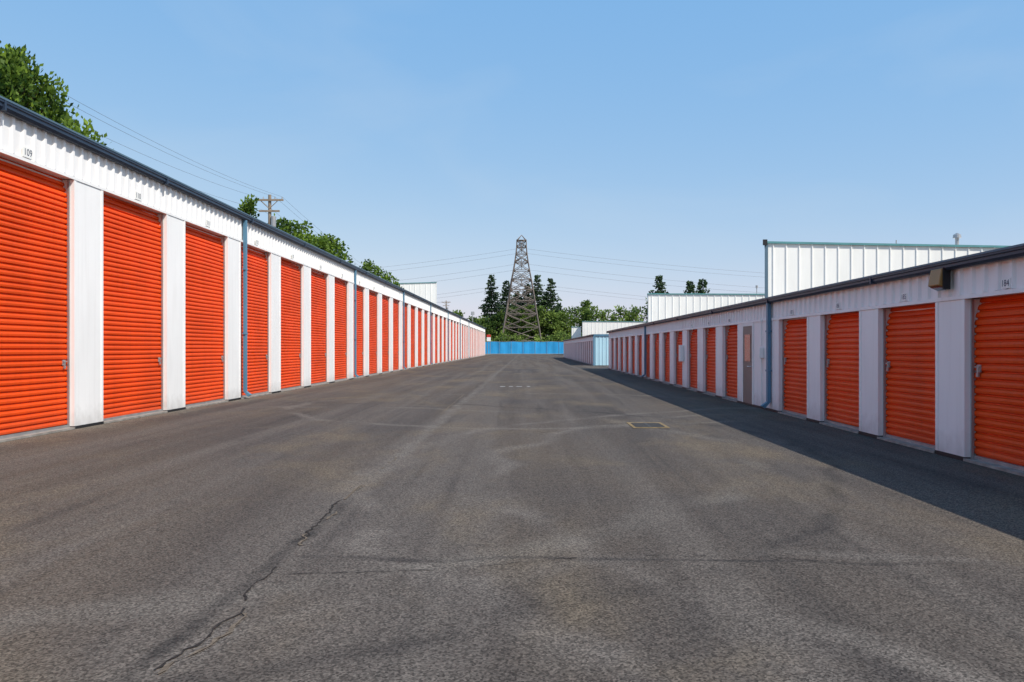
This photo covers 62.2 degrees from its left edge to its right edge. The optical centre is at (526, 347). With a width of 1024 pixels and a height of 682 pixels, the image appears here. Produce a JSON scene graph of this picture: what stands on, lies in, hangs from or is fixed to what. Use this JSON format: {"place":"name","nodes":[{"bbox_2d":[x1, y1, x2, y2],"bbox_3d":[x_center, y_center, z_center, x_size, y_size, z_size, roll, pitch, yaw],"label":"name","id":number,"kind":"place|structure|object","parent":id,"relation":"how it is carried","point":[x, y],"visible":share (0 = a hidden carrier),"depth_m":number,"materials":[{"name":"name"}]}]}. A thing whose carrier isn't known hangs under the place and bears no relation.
{"place":"outdoors","nodes":[
{"label":"outdoors","id":0,"kind":"place"},
{"bbox_2d":[0,354,1023,681],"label":"asphalt pavement","id":1,"kind":"structure","parent":0,"point":[138,548],"depth_m":6.56,"materials":[{"name":"asphalt"}]},
{"bbox_2d":[0,158,447,319],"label":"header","id":2,"kind":"object","parent":1,"relation":"on","point":[110,199],"depth_m":15.39,"materials":[{"name":"white metal"}]},
{"bbox_2d":[0,355,483,441],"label":"door sills","id":3,"kind":"structure","parent":1,"relation":"on","point":[70,428],"depth_m":18.48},
{"bbox_2d":[0,356,475,438],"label":"door bottom bars","id":4,"kind":"object","parent":3,"relation":"on","point":[52,428],"depth_m":18.24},
{"bbox_2d":[70,357,471,428],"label":"pillar bases","id":5,"kind":"object","parent":1,"relation":"on","point":[99,423],"visible":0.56,"depth_m":20.26,"materials":[{"name":"grey concrete"}]},
{"bbox_2d":[62,180,483,425],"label":"pillars","id":6,"kind":"structure","parent":5,"relation":"on","point":[86,303],"depth_m":20.47,"materials":[{"name":"white metal"}]},
{"bbox_2d":[0,111,484,331],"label":"header panel","id":7,"kind":"object","parent":6,"relation":"on","point":[55,156],"visible":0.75,"depth_m":18.95,"materials":[{"name":"white metal"}]},
{"bbox_2d":[22,146,374,289],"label":"number plates","id":8,"kind":"object","parent":7,"relation":"attached to","point":[31,158],"visible":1,"depth_m":18.12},
{"bbox_2d":[0,98,485,328],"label":"gutter","id":9,"kind":"object","parent":7,"relation":"attached to","point":[21,114],"visible":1,"depth_m":18.71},
{"bbox_2d":[0,96,484,327],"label":"drip edge","id":10,"kind":"object","parent":9,"relation":"on","point":[33,112],"visible":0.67,"depth_m":18.91,"materials":[{"name":"metal"}]},
{"bbox_2d":[62,180,484,426],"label":"door frames","id":11,"kind":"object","parent":1,"relation":"on","point":[160,360],"depth_m":23.73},
{"bbox_2d":[0,157,66,435],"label":"roll up door","id":12,"kind":"structure","parent":11,"relation":"attached to","point":[33,296],"depth_m":14.59,"materials":[{"name":"orange paint"}]},
{"bbox_2d":[103,194,160,418],"bbox_3d":[-8.557,-0.894,18.250,0.169,4.690,2.962,0,0,0],"label":"roll up door","id":13,"kind":"structure","parent":11,"relation":"attached to","point":[131,305],"depth_m":18.21,"materials":[{"name":"orange paint"}]},
{"bbox_2d":[185,224,222,404],"bbox_3d":[-8.561,-0.909,22.280,0.177,4.696,2.962,0,0,0],"label":"roll up door","id":14,"kind":"structure","parent":11,"relation":"attached to","point":[203,316],"depth_m":22.30,"materials":[{"name":"orange paint"}]},
{"bbox_2d":[241,244,267,395],"bbox_3d":[-8.562,-0.893,26.310,0.179,4.695,2.962,0,0,0],"label":"roll up door","id":15,"kind":"structure","parent":11,"relation":"attached to","point":[257,323],"depth_m":26.63,"materials":[{"name":"orange paint"}]},
{"bbox_2d":[281,259,299,388],"bbox_3d":[-8.559,-0.906,30.340,0.174,4.690,2.962,0,0,0],"label":"roll up door","id":16,"kind":"structure","parent":11,"relation":"attached to","point":[290,324],"depth_m":30.49,"materials":[{"name":"orange paint"}]},
{"bbox_2d":[311,270,325,383],"bbox_3d":[-8.561,-0.907,34.370,0.179,4.698,2.962,0,0,0],"label":"roll up door","id":17,"kind":"structure","parent":11,"relation":"attached to","point":[318,327],"depth_m":34.57,"materials":[{"name":"orange paint"}]},
{"bbox_2d":[335,278,345,379],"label":"roll up door","id":18,"kind":"structure","parent":11,"relation":"attached to","point":[340,329],"depth_m":38.66,"materials":[{"name":"orange paint"}]},
{"bbox_2d":[354,286,362,376],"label":"roll up door","id":19,"kind":"structure","parent":11,"relation":"attached to","point":[359,332],"depth_m":43.18,"materials":[{"name":"orange paint"}]},
{"bbox_2d":[369,291,376,373],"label":"roll up door","id":20,"kind":"structure","parent":11,"relation":"attached to","point":[372,333],"depth_m":46.79,"materials":[{"name":"orange paint"}]},
{"bbox_2d":[382,295,387,371],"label":"roll up door","id":21,"kind":"structure","parent":11,"relation":"attached to","point":[384,334],"depth_m":50.82,"materials":[{"name":"orange paint"}]},
{"bbox_2d":[393,299,397,369],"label":"roll up door","id":22,"kind":"structure","parent":11,"relation":"attached to","point":[395,335],"depth_m":54.85,"materials":[{"name":"orange paint"}]},
{"bbox_2d":[403,305,406,368],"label":"roll up door","id":23,"kind":"structure","parent":11,"relation":"attached to","point":[405,337],"depth_m":59.56,"materials":[{"name":"orange paint"}]},
{"bbox_2d":[411,306,414,366],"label":"roll up door","id":24,"kind":"structure","parent":11,"relation":"attached to","point":[412,337],"depth_m":63.09,"materials":[{"name":"orange paint"}]},
{"bbox_2d":[418,308,420,365],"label":"roll up door","id":25,"kind":"structure","parent":11,"relation":"attached to","point":[419,337],"depth_m":67.08,"materials":[{"name":"orange paint"}]},
{"bbox_2d":[424,311,426,364],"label":"roll up door","id":26,"kind":"structure","parent":11,"relation":"attached to","point":[425,338],"depth_m":71.03,"materials":[{"name":"orange paint"}]},
{"bbox_2d":[430,314,431,363],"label":"roll up door","id":27,"kind":"structure","parent":11,"relation":"attached to","point":[431,338],"depth_m":75.51,"materials":[{"name":"orange paint"}]},
{"bbox_2d":[435,315,436,362],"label":"roll up door","id":28,"kind":"structure","parent":11,"relation":"attached to","point":[435,339],"depth_m":79.28,"materials":[{"name":"orange paint"}]},
{"bbox_2d":[440,317,440,361],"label":"roll up door","id":29,"kind":"structure","parent":11,"relation":"attached to","point":[440,339],"depth_m":83.33,"materials":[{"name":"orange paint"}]},
{"bbox_2d":[444,318,444,361],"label":"roll up door","id":30,"kind":"structure","parent":11,"relation":"attached to","point":[444,339],"depth_m":87.42,"materials":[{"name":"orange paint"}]},
{"bbox_2d":[447,320,447,360],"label":"roll up door","id":31,"kind":"structure","parent":11,"relation":"attached to","point":[447,340],"depth_m":90.72,"materials":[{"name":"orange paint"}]},
{"bbox_2d":[451,321,451,359],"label":"roll up door","id":32,"kind":"structure","parent":11,"relation":"attached to","point":[451,340],"depth_m":95.47,"materials":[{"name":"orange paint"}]},
{"bbox_2d":[454,323,454,359],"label":"roll up door","id":33,"kind":"structure","parent":11,"relation":"attached to","point":[454,341],"depth_m":99.45,"materials":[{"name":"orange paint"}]},
{"bbox_2d":[457,325,457,358],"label":"roll up door","id":34,"kind":"structure","parent":11,"relation":"attached to","point":[457,341],"depth_m":103.71,"materials":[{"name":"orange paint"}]},
{"bbox_2d":[462,325,462,358],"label":"roll up door","id":35,"kind":"structure","parent":11,"relation":"attached to","point":[462,341],"depth_m":111.75,"materials":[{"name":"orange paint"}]},
{"bbox_2d":[243,220,469,396],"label":"downspouts","id":36,"kind":"object","parent":1,"relation":"on","point":[245,333],"visible":1,"depth_m":25.06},
{"bbox_2d":[153,375,817,673],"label":"pavement cracks","id":37,"kind":"object","parent":1,"relation":"on","point":[166,666],"visible":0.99,"depth_m":4.78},
{"bbox_2d":[487,335,490,353],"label":"information sign","id":38,"kind":"object","parent":1,"relation":"on","point":[488,337],"visible":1,"depth_m":192.00,"materials":[{"name":"red paint"}]},
{"bbox_2d":[593,334,608,365],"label":"corner trim","id":39,"kind":"structure","parent":1,"relation":"on","point":[594,335],"depth_m":71.88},
{"bbox_2d":[595,336,608,364],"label":"end wall","id":40,"kind":"structure","parent":1,"relation":"on","point":[601,350],"depth_m":71.97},
{"bbox_2d":[626,422,669,427],"bbox_3d":[2.335,1.495,16.450,0.690,0.010,1.140,0,0,0],"label":"storm drain","id":41,"kind":"object","parent":1,"relation":"on","point":[646,424],"visible":1,"depth_m":16.34,"materials":[{"name":"metal"}]},
{"bbox_2d":[641,275,668,322],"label":"fir tree","id":42,"kind":"object","parent":1,"relation":"on","point":[660,285],"visible":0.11,"depth_m":149.84,"materials":[{"name":"green plant"}]},
{"bbox_2d":[642,303,771,407],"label":"downspouts","id":43,"kind":"object","parent":1,"relation":"on","point":[768,331],"visible":0.94,"depth_m":20.15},
{"bbox_2d":[765,243,767,297],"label":"corner trim","id":44,"kind":"structure","parent":1,"relation":"on","point":[766,270],"depth_m":44.90,"materials":[{"name":"metal"}]},
{"bbox_2d":[608,368,970,460],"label":"pillar bases","id":45,"kind":"object","parent":1,"relation":"on","point":[936,451],"visible":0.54,"depth_m":15.79,"materials":[{"name":"grey concrete"}]},
{"bbox_2d":[742,323,753,403],"bbox_3d":[5.794,0.405,22.280,0.028,2.090,1.060,0,0,0],"label":"office door frame","id":46,"kind":"object","parent":45,"relation":"on","point":[749,324],"visible":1,"depth_m":21.76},
{"bbox_2d":[743,326,751,403],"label":"office door","id":47,"kind":"structure","parent":46,"relation":"in","point":[747,383],"depth_m":22.30,"materials":[{"name":"grey metal"}]},
{"bbox_2d":[745,334,749,360],"bbox_3d":[5.786,0.000,22.280,0.008,0.700,0.560,0,0,0],"label":"office door window","id":48,"kind":"structure","parent":47,"relation":"in","point":[747,347],"depth_m":22.26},
{"bbox_2d":[609,299,981,456],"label":"pillars","id":49,"kind":"structure","parent":45,"relation":"on","point":[952,376],"depth_m":14.62,"materials":[{"name":"white metal"}]},
{"bbox_2d":[621,339,622,370],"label":"roll up door","id":50,"kind":"structure","parent":49,"relation":"attached to","point":[622,355],"depth_m":52.82,"materials":[{"name":"orange paint"}]},
{"bbox_2d":[633,336,634,373],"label":"roll up door","id":51,"kind":"structure","parent":49,"relation":"attached to","point":[634,355],"depth_m":47.15,"materials":[{"name":"orange paint"}]},
{"bbox_2d":[647,334,649,376],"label":"roll up door","id":52,"kind":"structure","parent":49,"relation":"attached to","point":[648,357],"depth_m":41.46,"materials":[{"name":"orange paint"}]},
{"bbox_2d":[655,334,658,378],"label":"roll up door","id":53,"kind":"structure","parent":49,"relation":"attached to","point":[657,358],"depth_m":38.72,"materials":[{"name":"orange paint"}]},
{"bbox_2d":[677,332,681,384],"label":"roll up door","id":54,"kind":"structure","parent":49,"relation":"attached to","point":[679,365],"depth_m":33.15,"materials":[{"name":"orange paint"}]},
{"bbox_2d":[679,319,763,404],"bbox_3d":[5.740,0.350,26.300,0.120,2.100,11.000,0,0,0],"label":"conduit and meter boxes","id":55,"kind":"object","parent":49,"relation":"attached to","point":[760,352],"visible":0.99,"depth_m":20.88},
{"bbox_2d":[608,257,1023,338],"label":"header panel","id":56,"kind":"object","parent":49,"relation":"on","point":[979,281],"visible":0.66,"depth_m":14.11,"materials":[{"name":"white metal"}]},
{"bbox_2d":[692,278,1010,326],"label":"number plates","id":57,"kind":"object","parent":56,"relation":"attached to","point":[1003,287],"visible":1,"depth_m":12.95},
{"bbox_2d":[928,267,950,290],"bbox_3d":[5.701,-0.948,11.748,0.148,0.304,0.345,0,0,0],"label":"wall light","id":58,"kind":"object","parent":56,"relation":"attached to","point":[940,279],"visible":0.93,"depth_m":11.62,"materials":[{"name":"brown metal"}]},
{"bbox_2d":[612,299,980,458],"bbox_3d":[5.897,0.415,28.505,0.045,2.110,60.586,0,0,0],"label":"door hardware","id":59,"kind":"object","parent":45,"relation":"on","point":[885,369],"depth_m":16.77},
{"bbox_2d":[612,340,613,368],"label":"roll up door","id":60,"kind":"structure","parent":59,"relation":"attached to","point":[613,354],"depth_m":58.34,"materials":[{"name":"orange paint"}]},
{"bbox_2d":[627,337,628,371],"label":"roll up door","id":61,"kind":"structure","parent":59,"relation":"attached to","point":[628,355],"depth_m":49.95,"materials":[{"name":"orange paint"}]},
{"bbox_2d":[639,335,641,374],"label":"roll up door","id":62,"kind":"structure","parent":59,"relation":"attached to","point":[640,358],"depth_m":44.33,"materials":[{"name":"orange paint"}]},
{"bbox_2d":[665,332,669,381],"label":"roll up door","id":63,"kind":"structure","parent":59,"relation":"attached to","point":[667,360],"depth_m":35.80,"materials":[{"name":"orange paint"}]},
{"bbox_2d":[690,329,696,387],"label":"roll up door","id":64,"kind":"structure","parent":59,"relation":"attached to","point":[693,363],"depth_m":30.20,"materials":[{"name":"orange paint"}]},
{"bbox_2d":[707,327,715,392],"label":"roll up door","id":65,"kind":"structure","parent":59,"relation":"attached to","point":[711,362],"depth_m":27.29,"materials":[{"name":"orange paint"}]},
{"bbox_2d":[727,325,736,397],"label":"roll up door","id":66,"kind":"structure","parent":59,"relation":"attached to","point":[732,363],"depth_m":24.56,"materials":[{"name":"orange paint"}]},
{"bbox_2d":[784,318,806,414],"bbox_3d":[5.980,0.362,18.585,0.155,2.190,1.972,0,0,0],"label":"roll up door","id":67,"kind":"structure","parent":59,"relation":"attached to","point":[795,370],"depth_m":18.72,"materials":[{"name":"orange paint"}]},
{"bbox_2d":[827,312,858,426],"bbox_3d":[5.986,0.344,15.815,0.162,2.196,1.972,0,0,0],"label":"roll up door","id":68,"kind":"structure","parent":59,"relation":"attached to","point":[843,370],"depth_m":15.92,"materials":[{"name":"orange paint"}]},
{"bbox_2d":[886,303,934,444],"bbox_3d":[5.991,0.327,13.045,0.178,2.192,1.972,0,0,0],"label":"roll up door","id":69,"kind":"structure","parent":59,"relation":"attached to","point":[910,376],"depth_m":13.10,"materials":[{"name":"orange paint"}]},
{"bbox_2d":[974,293,1023,465],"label":"roll up door","id":70,"kind":"structure","parent":59,"relation":"attached to","point":[999,383],"depth_m":10.65,"materials":[{"name":"orange paint"}]},
{"bbox_2d":[612,298,988,338],"bbox_3d":[8.920,0.190,28.200,5.780,2.620,64.400,0,0,0],"label":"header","id":71,"kind":"object","parent":1,"relation":"on","point":[841,313],"depth_m":14.18,"materials":[{"name":"white metal"}]},
{"bbox_2d":[610,369,1023,476],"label":"door sills","id":72,"kind":"structure","parent":1,"relation":"on","point":[978,462],"depth_m":13.15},
{"bbox_2d":[612,368,1023,470],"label":"door bottom bars","id":73,"kind":"object","parent":72,"relation":"on","point":[1001,463],"depth_m":13.05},
{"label":"pillar bases","id":74,"kind":"object","parent":1,"relation":"on","visible":0},
{"bbox_2d":[564,341,592,364],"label":"pillars","id":75,"kind":"structure","parent":74,"relation":"on","point":[571,350],"depth_m":91.90,"materials":[{"name":"white metal"}]},
{"bbox_2d":[564,336,592,343],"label":"header panel","id":76,"kind":"object","parent":75,"relation":"on","point":[585,339],"visible":0.66,"depth_m":89.51,"materials":[{"name":"white metal"}]},
{"bbox_2d":[563,335,592,340],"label":"gutter","id":77,"kind":"object","parent":76,"relation":"attached to","point":[578,337],"visible":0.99,"depth_m":89.98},
{"bbox_2d":[568,341,589,363],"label":"door hardware","id":78,"kind":"object","parent":74,"relation":"on","point":[583,351],"depth_m":86.27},
{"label":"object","id":79,"kind":"object","parent":1,"relation":"on","visible":0},
{"bbox_2d":[768,244,997,296],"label":"wall cladding","id":80,"kind":"structure","parent":79,"relation":"attached to","point":[794,267],"depth_m":44.99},
{"bbox_2d":[764,241,1007,247],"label":"eave trim","id":81,"kind":"structure","parent":79,"relation":"on","point":[887,244],"depth_m":44.88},
{"bbox_2d":[896,233,960,244],"bbox_3d":[21.607,-5.760,45.613,3.914,0.920,0.429,0,0,-13],"label":"roof vent","id":82,"kind":"object","parent":79,"relation":"on","point":[956,236],"visible":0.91,"depth_m":45.91,"materials":[{"name":"metal"}]},
{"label":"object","id":83,"kind":"object","parent":1,"relation":"on","visible":0},
{"bbox_2d":[647,293,764,296],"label":"eave trim","id":84,"kind":"structure","parent":83,"relation":"on","point":[699,294],"depth_m":83.88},
{"bbox_2d":[648,294,764,321],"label":"wall cladding","id":85,"kind":"structure","parent":83,"relation":"attached to","point":[660,307],"depth_m":83.99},
{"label":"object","id":86,"kind":"object","parent":1,"relation":"on","visible":0},
{"bbox_2d":[582,322,645,335],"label":"wall cladding","id":87,"kind":"structure","parent":86,"relation":"attached to","point":[589,328],"depth_m":181.99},
{"bbox_2d":[582,321,646,321],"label":"eave trim","id":88,"kind":"structure","parent":86,"relation":"on","point":[614,321],"depth_m":181.88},
{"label":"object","id":89,"kind":"object","parent":1,"relation":"on","visible":0},
{"bbox_2d":[571,327,580,338],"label":"wall cladding","id":90,"kind":"structure","parent":89,"relation":"attached to","point":[575,332],"depth_m":185.99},
{"bbox_2d":[0,0,1023,326],"label":"sky","id":91,"kind":"structure","parent":0,"point":[690,134],"materials":[{"name":"blue"}]},
{"label":"ground","id":92,"kind":"structure","parent":0,"visible":0},
{"bbox_2d":[0,40,112,145],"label":"maple tree","id":93,"kind":"object","parent":92,"relation":"on","point":[19,78],"visible":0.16,"depth_m":29.23,"materials":[{"name":"green plant"}]},
{"bbox_2d":[238,194,259,217],"bbox_3d":[-19.639,-4.728,60.078,4.341,12.466,4.038,0,0,42],"label":"maple tree","id":94,"kind":"object","parent":92,"relation":"on","point":[247,208],"visible":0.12,"depth_m":59.84,"materials":[{"name":"green plant"}]},
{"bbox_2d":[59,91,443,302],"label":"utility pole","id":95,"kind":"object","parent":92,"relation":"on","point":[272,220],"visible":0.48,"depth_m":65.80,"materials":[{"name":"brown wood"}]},
{"bbox_2d":[274,213,322,247],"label":"maple tree","id":96,"kind":"object","parent":92,"relation":"on","point":[288,226],"visible":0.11,"depth_m":72.32,"materials":[{"name":"green plant"}]},
{"bbox_2d":[307,231,335,254],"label":"maple tree","id":97,"kind":"object","parent":92,"relation":"on","point":[324,244],"visible":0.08,"depth_m":78.77,"materials":[{"name":"green plant"}]},
{"bbox_2d":[321,233,353,262],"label":"maple tree","id":98,"kind":"object","parent":92,"relation":"on","point":[338,252],"visible":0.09,"depth_m":83.14,"materials":[{"name":"green plant"}]},
{"bbox_2d":[359,259,390,281],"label":"maple tree","id":99,"kind":"object","parent":92,"relation":"on","point":[369,265],"visible":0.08,"depth_m":104.71,"materials":[{"name":"green plant"}]},
{"bbox_2d":[385,272,403,288],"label":"maple tree","id":100,"kind":"object","parent":92,"relation":"on","point":[394,279],"visible":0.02,"depth_m":107.52,"materials":[{"name":"green plant"}]},
{"bbox_2d":[478,275,511,334],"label":"fir tree","id":101,"kind":"object","parent":92,"relation":"on","point":[486,308],"visible":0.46,"depth_m":240.53,"materials":[{"name":"green plant"}]},
{"bbox_2d":[492,280,519,333],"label":"fir tree","id":102,"kind":"object","parent":92,"relation":"on","point":[504,295],"visible":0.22,"depth_m":245.57,"materials":[{"name":"green plant"}]},
{"bbox_2d":[511,292,520,331],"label":"fir tree","id":103,"kind":"object","parent":92,"relation":"on","point":[515,295],"visible":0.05,"depth_m":251.57,"materials":[{"name":"green plant"}]},
{"bbox_2d":[485,341,563,353],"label":"blue fence","id":104,"kind":"object","parent":92,"relation":"on","point":[525,347],"visible":0.38,"depth_m":214.01,"materials":[{"name":"metal"}]},
{"bbox_2d":[516,283,533,332],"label":"fir tree","id":105,"kind":"object","parent":92,"relation":"on","point":[521,298],"visible":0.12,"depth_m":248.66,"materials":[{"name":"green plant"}]},
{"bbox_2d":[522,275,548,339],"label":"fir tree","id":106,"kind":"object","parent":92,"relation":"on","point":[537,291],"visible":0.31,"depth_m":243.44,"materials":[{"name":"green plant"}]},
{"bbox_2d":[452,297,647,340],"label":"distant trees","id":107,"kind":"object","parent":92,"relation":"on","point":[559,332],"visible":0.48,"depth_m":237.46,"materials":[{"name":"green plant"}]},
{"bbox_2d":[540,278,566,338],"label":"fir tree","id":108,"kind":"object","parent":92,"relation":"on","point":[552,298],"visible":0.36,"depth_m":242.35,"materials":[{"name":"green plant"}]},
{"bbox_2d":[379,235,758,340],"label":"transmission tower","id":109,"kind":"structure","parent":92,"relation":"on","point":[521,263],"depth_m":229.23,"materials":[{"name":"metal"}]},
{"bbox_2d":[683,280,698,292],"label":"fir tree","id":110,"kind":"object","parent":92,"relation":"on","point":[690,286],"visible":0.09,"depth_m":149.77,"materials":[{"name":"green plant"}]},
{"bbox_2d":[696,278,709,292],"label":"fir tree","id":111,"kind":"object","parent":92,"relation":"on","point":[701,286],"visible":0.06,"depth_m":150.85,"materials":[{"name":"green plant"}]},
{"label":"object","id":112,"kind":"object","parent":92,"relation":"on","visible":0},
{"bbox_2d":[398,283,436,303],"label":"wall cladding","id":113,"kind":"structure","parent":112,"relation":"attached to","point":[427,291],"depth_m":142.99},
{"bbox_3d":[8.810,-1.225,28.200,6.200,0.150,64.600,0,0,0],"label":"roof","id":114,"kind":"object","parent":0,"visible":0},
{"bbox_2d":[606,246,1023,332],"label":"gutter","id":115,"kind":"object","parent":114,"relation":"attached to","point":[1001,255],"visible":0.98,"depth_m":13.77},
{"bbox_2d":[609,243,1023,330],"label":"drip edge","id":116,"kind":"object","parent":114,"relation":"attached to","point":[975,254],"visible":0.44,"depth_m":13.39,"materials":[{"name":"metal"}]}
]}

